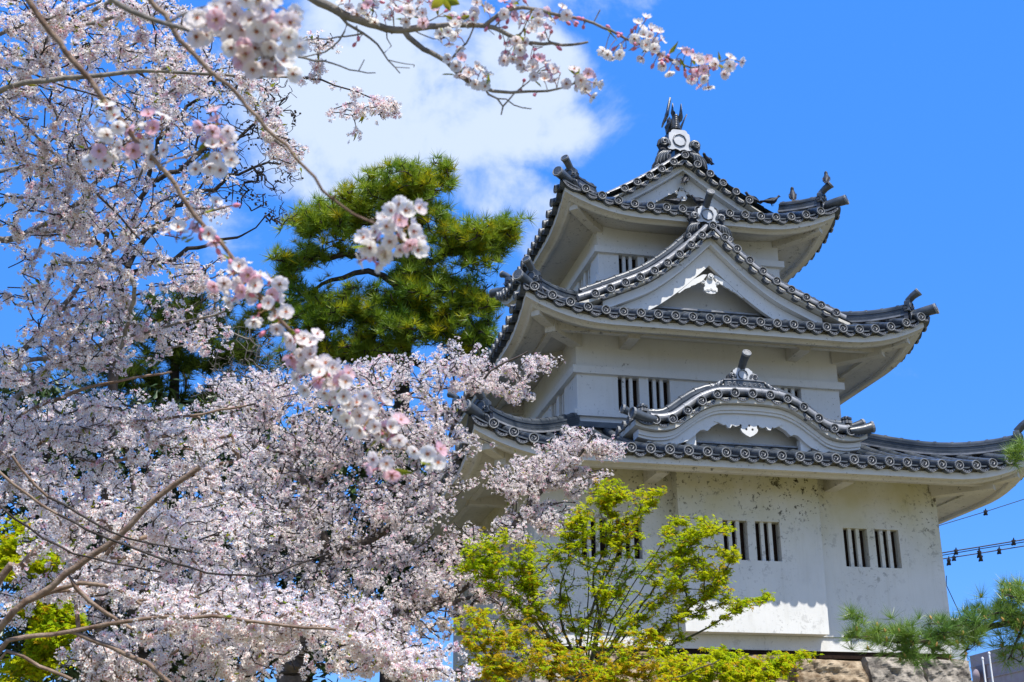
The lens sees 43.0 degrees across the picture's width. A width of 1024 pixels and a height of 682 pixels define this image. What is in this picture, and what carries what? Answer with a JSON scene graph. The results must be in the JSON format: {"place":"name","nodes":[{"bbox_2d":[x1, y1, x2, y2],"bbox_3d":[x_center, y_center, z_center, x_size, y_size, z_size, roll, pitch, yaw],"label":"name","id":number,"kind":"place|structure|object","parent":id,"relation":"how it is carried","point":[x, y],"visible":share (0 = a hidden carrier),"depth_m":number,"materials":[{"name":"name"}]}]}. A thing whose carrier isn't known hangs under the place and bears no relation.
{"place":"outdoors","nodes":[
{"label":"outdoors","id":0,"kind":"place"},
{"bbox_2d":[108,0,309,83],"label":"cherry branch","id":1,"kind":"object","parent":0,"point":[253,34],"visible":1,"depth_m":1.89,"materials":[{"name":"pink plant"}]},
{"bbox_2d":[25,0,447,482],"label":"cherry branch","id":2,"kind":"object","parent":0,"point":[337,381],"visible":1,"depth_m":2.33,"materials":[{"name":"pink plant"}]},
{"bbox_2d":[165,301,308,681],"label":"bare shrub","id":3,"kind":"object","parent":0,"point":[253,389],"visible":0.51,"depth_m":17.97,"materials":[{"name":"brown plant"}]},
{"bbox_2d":[147,0,429,273],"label":"cherry branch","id":4,"kind":"object","parent":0,"point":[395,214],"visible":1,"depth_m":2.09,"materials":[{"name":"white plant"}]},
{"bbox_2d":[0,0,1023,681],"label":"sky","id":5,"kind":"structure","parent":0,"point":[912,111],"materials":[{"name":"blue"}]},
{"bbox_2d":[298,0,745,114],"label":"cherry branch","id":6,"kind":"object","parent":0,"point":[517,42],"visible":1,"depth_m":3.24,"materials":[{"name":"pink plant"}]},
{"bbox_2d":[836,568,1023,677],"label":"pine branch","id":7,"kind":"object","parent":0,"point":[974,625],"visible":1,"depth_m":8.06,"materials":[{"name":"green plant"}]},
{"bbox_2d":[946,576,957,609],"bbox_3d":[13.667,8.088,40.026,0.909,1.629,0.098,17,-27,-40],"label":"stay wire","id":8,"kind":"object","parent":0,"point":[950,593],"visible":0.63,"depth_m":39.99,"materials":[{"name":"grey metal"}]},
{"bbox_2d":[951,627,966,660],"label":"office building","id":9,"kind":"structure","parent":0,"point":[954,652],"depth_m":69.36,"materials":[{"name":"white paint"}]},
{"bbox_2d":[939,499,1023,525],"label":"power cable","id":10,"kind":"object","parent":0,"point":[985,511],"visible":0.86,"depth_m":39.99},
{"bbox_2d":[942,538,1023,554],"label":"power cable","id":11,"kind":"object","parent":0,"point":[956,550],"visible":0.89,"depth_m":39.98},
{"bbox_2d":[943,546,1023,565],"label":"power cable","id":12,"kind":"object","parent":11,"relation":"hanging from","point":[979,555],"visible":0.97,"depth_m":39.98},
{"bbox_2d":[943,542,1023,555],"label":"power cable","id":13,"kind":"object","parent":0,"point":[983,548],"visible":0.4,"depth_m":39.99,"materials":[{"name":"black rubber"}]},
{"bbox_2d":[970,644,1023,681],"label":"building","id":14,"kind":"structure","parent":0,"point":[978,674],"depth_m":59.61,"materials":[{"name":"grey concrete"}]},
{"bbox_2d":[996,431,1023,476],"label":"pine branch","id":15,"kind":"object","parent":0,"point":[1016,448],"visible":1,"depth_m":8.18,"materials":[{"name":"green plant"}]},
{"label":"ground","id":16,"kind":"structure","parent":0,"visible":0},
{"bbox_2d":[0,514,91,681],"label":"maple tree","id":17,"kind":"object","parent":16,"relation":"on","point":[46,618],"visible":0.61,"depth_m":16.78,"materials":[{"name":"green plant"}]},
{"bbox_2d":[0,341,226,681],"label":"evergreen tree","id":18,"kind":"object","parent":16,"relation":"on","point":[72,672],"visible":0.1,"depth_m":26.45,"materials":[{"name":"green plant"}]},
{"bbox_2d":[22,276,288,680],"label":"pine tree","id":19,"kind":"object","parent":16,"relation":"on","point":[182,362],"visible":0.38,"depth_m":29.61,"materials":[{"name":"green plant"}]},
{"bbox_2d":[65,55,303,681],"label":"bare tree","id":20,"kind":"object","parent":16,"relation":"on","point":[106,233],"visible":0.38,"depth_m":22.62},
{"bbox_2d":[0,0,401,409],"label":"cherry tree","id":21,"kind":"object","parent":16,"relation":"on","point":[75,219],"visible":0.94,"depth_m":8.82,"materials":[{"name":"pink plant"}]},
{"bbox_2d":[0,389,433,680],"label":"cherry tree","id":22,"kind":"object","parent":16,"relation":"on","point":[142,653],"visible":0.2,"depth_m":20.91,"materials":[{"name":"pink plant"}]},
{"bbox_2d":[0,371,481,681],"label":"cherry tree","id":23,"kind":"object","parent":16,"relation":"on","point":[217,609],"visible":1,"depth_m":8.42,"materials":[{"name":"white plant"}]},
{"bbox_2d":[148,392,455,681],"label":"cherry tree","id":24,"kind":"object","parent":16,"relation":"on","point":[352,492],"visible":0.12,"depth_m":26.41,"materials":[{"name":"pink plant"}]},
{"bbox_2d":[258,148,538,681],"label":"pine tree","id":25,"kind":"object","parent":16,"relation":"on","point":[412,301],"visible":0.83,"depth_m":32.49,"materials":[{"name":"green plant"}]},
{"bbox_2d":[194,334,627,681],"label":"cherry tree","id":26,"kind":"object","parent":16,"relation":"on","point":[420,604],"visible":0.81,"depth_m":15.03,"materials":[{"name":"pink plant"}]},
{"bbox_2d":[451,604,719,681],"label":"maple tree","id":27,"kind":"object","parent":16,"relation":"on","point":[494,670],"visible":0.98,"depth_m":12.54,"materials":[{"name":"green plant"}]},
{"bbox_2d":[446,478,775,681],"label":"maple tree","id":28,"kind":"object","parent":16,"relation":"on","point":[490,563],"visible":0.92,"depth_m":13.93,"materials":[{"name":"green plant"}]},
{"bbox_2d":[473,651,971,681],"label":"stone wall","id":29,"kind":"structure","parent":16,"relation":"on","point":[867,669],"depth_m":21.09,"materials":[{"name":"stone"}]},
{"bbox_2d":[395,97,1023,681],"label":"castle turret","id":30,"kind":"object","parent":29,"relation":"on","point":[719,367],"visible":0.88,"depth_m":22.48,"materials":[{"name":"white paint"}]},
{"bbox_2d":[466,589,469,604],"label":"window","id":31,"kind":"structure","parent":30,"relation":"in","point":[468,601],"depth_m":26.28,"materials":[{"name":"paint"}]},
{"bbox_2d":[509,542,513,575],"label":"window","id":32,"kind":"structure","parent":30,"relation":"in","point":[511,546],"depth_m":22.64,"materials":[{"name":"paint"}]},
{"bbox_2d":[516,537,521,563],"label":"window","id":33,"kind":"structure","parent":30,"relation":"in","point":[518,549],"depth_m":22.07,"materials":[{"name":"paint"}]},
{"bbox_2d":[551,398,556,416],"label":"window","id":34,"kind":"structure","parent":30,"relation":"in","point":[554,405],"depth_m":24.77,"materials":[{"name":"white paint"}]},
{"bbox_2d":[559,390,564,415],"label":"window","id":35,"kind":"structure","parent":30,"relation":"in","point":[561,397],"depth_m":24.22,"materials":[{"name":"white paint"}]},
{"bbox_2d":[578,276,583,287],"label":"window","id":36,"kind":"structure","parent":30,"relation":"in","point":[581,282],"depth_m":26.05,"materials":[{"name":"white paint"}]},
{"bbox_2d":[585,265,590,284],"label":"window","id":37,"kind":"structure","parent":30,"relation":"in","point":[588,272],"depth_m":25.58,"materials":[{"name":"white paint"}]},
{"bbox_2d":[581,517,608,557],"bbox_3d":[1.324,3.209,21.156,0.445,0.658,0.170,4,-21,-12],"label":"window","id":38,"kind":"structure","parent":30,"relation":"in","point":[597,546],"depth_m":21.17,"materials":[{"name":"paint"}]},
{"bbox_2d":[618,255,637,273],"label":"window","id":39,"kind":"structure","parent":30,"relation":"in","point":[626,263],"depth_m":25.04,"materials":[{"name":"white paint"}]},
{"bbox_2d":[618,376,639,409],"bbox_3d":[2.074,0.989,23.339,0.400,0.665,0.170,4,-21,-12],"label":"window","id":40,"kind":"structure","parent":30,"relation":"in","point":[628,387],"depth_m":23.40,"materials":[{"name":"white paint"}]},
{"bbox_2d":[616,518,642,558],"bbox_3d":[1.892,3.249,21.276,0.440,0.658,0.170,4,-21,-12],"label":"window","id":41,"kind":"structure","parent":30,"relation":"in","point":[633,541],"depth_m":21.31,"materials":[{"name":"paint"}]},
{"bbox_2d":[648,378,670,408],"bbox_3d":[2.638,1.029,23.458,0.405,0.665,0.170,4,-21,-12],"label":"window","id":42,"kind":"structure","parent":30,"relation":"in","point":[659,389],"depth_m":23.51,"materials":[{"name":"white paint"}]},
{"bbox_2d":[665,196,682,204],"bbox_3d":[3.160,-2.732,25.259,0.427,0.244,0.154,8,-22,-22],"label":"pigeon","id":43,"kind":"object","parent":30,"relation":"on","point":[676,201],"visible":0.81,"depth_m":25.20,"materials":[{"name":"grey"}]},
{"bbox_2d":[681,174,689,184],"bbox_3d":[3.445,-3.256,25.969,0.154,0.354,0.286,-10,-22,24],"label":"pigeon","id":44,"kind":"object","parent":30,"relation":"on","point":[685,179],"visible":1,"depth_m":25.94,"materials":[{"name":"grey"}]},
{"bbox_2d":[691,194,703,205],"bbox_3d":[3.658,-2.750,25.262,0.404,0.265,0.154,-7,-21,17],"label":"pigeon","id":45,"kind":"object","parent":30,"relation":"on","point":[698,200],"visible":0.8,"depth_m":25.21,"materials":[{"name":"grey"}]},
{"bbox_2d":[703,152,713,164],"bbox_3d":[3.982,-3.660,26.418,0.154,0.222,0.442,-14,-24,32],"label":"pigeon","id":46,"kind":"object","parent":30,"relation":"on","point":[708,159],"visible":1,"depth_m":26.33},
{"bbox_2d":[722,520,748,559],"bbox_3d":[3.653,3.291,21.400,0.425,0.655,0.170,4,-21,-12],"label":"window","id":47,"kind":"structure","parent":30,"relation":"in","point":[739,537],"depth_m":21.45,"materials":[{"name":"paint"}]},
{"bbox_2d":[744,191,762,203],"bbox_3d":[4.835,-2.853,26.094,0.420,0.252,0.154,10,-23,-26],"label":"pigeon","id":48,"kind":"object","parent":30,"relation":"on","point":[755,199],"visible":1,"depth_m":26.04,"materials":[{"name":"grey"}]},
{"bbox_2d":[755,521,781,560],"bbox_3d":[4.211,3.330,21.517,0.433,0.655,0.170,4,-21,-12],"label":"window","id":49,"kind":"structure","parent":30,"relation":"in","point":[768,540],"depth_m":21.55,"materials":[{"name":"paint"}]},
{"bbox_2d":[760,195,780,205],"bbox_3d":[5.131,-2.790,25.810,0.433,0.237,0.154,0,-20,-1],"label":"pigeon","id":50,"kind":"object","parent":30,"relation":"on","point":[772,200],"visible":1,"depth_m":25.76,"materials":[{"name":"grey"}]},
{"bbox_2d":[781,387,801,399],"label":"window","id":51,"kind":"structure","parent":30,"relation":"in","point":[796,391],"depth_m":24.06,"materials":[{"name":"white paint"}]},
{"bbox_2d":[789,187,796,201],"bbox_3d":[5.533,-2.876,25.620,0.154,0.406,0.219,-3,-21,8],"label":"pigeon","id":52,"kind":"object","parent":30,"relation":"on","point":[792,195],"visible":1,"depth_m":25.60,"materials":[{"name":"grey"}]},
{"bbox_2d":[822,171,830,183],"bbox_3d":[6.186,-3.221,25.625,0.154,0.365,0.269,-8,-22,19],"label":"pigeon","id":53,"kind":"object","parent":30,"relation":"on","point":[826,178],"visible":1,"depth_m":25.60,"materials":[{"name":"grey"}]},
{"bbox_2d":[843,528,870,566],"bbox_3d":[5.818,3.525,22.098,0.440,0.658,0.170,4,-21,-12],"label":"window","id":54,"kind":"structure","parent":30,"relation":"in","point":[855,539],"depth_m":22.13,"materials":[{"name":"paint"}]},
{"bbox_2d":[874,529,901,567],"bbox_3d":[6.386,3.565,22.218,0.445,0.658,0.170,4,-21,-12],"label":"window","id":55,"kind":"structure","parent":30,"relation":"in","point":[887,541],"depth_m":22.25,"materials":[{"name":"paint"}]},
{"bbox_2d":[652,643,823,681],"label":"maple tree","id":56,"kind":"object","parent":16,"relation":"on","point":[749,668],"visible":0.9,"depth_m":13.11,"materials":[{"name":"green plant"}]},
{"bbox_2d":[981,657,985,681],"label":"flagpole","id":57,"kind":"object","parent":16,"relation":"on","point":[982,658],"visible":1,"depth_m":44.87,"materials":[{"name":"white metal"}]},
{"bbox_2d":[988,652,993,681],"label":"flagpole","id":58,"kind":"object","parent":16,"relation":"on","point":[990,667],"visible":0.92,"depth_m":44.83,"materials":[{"name":"white metal"}]}
]}

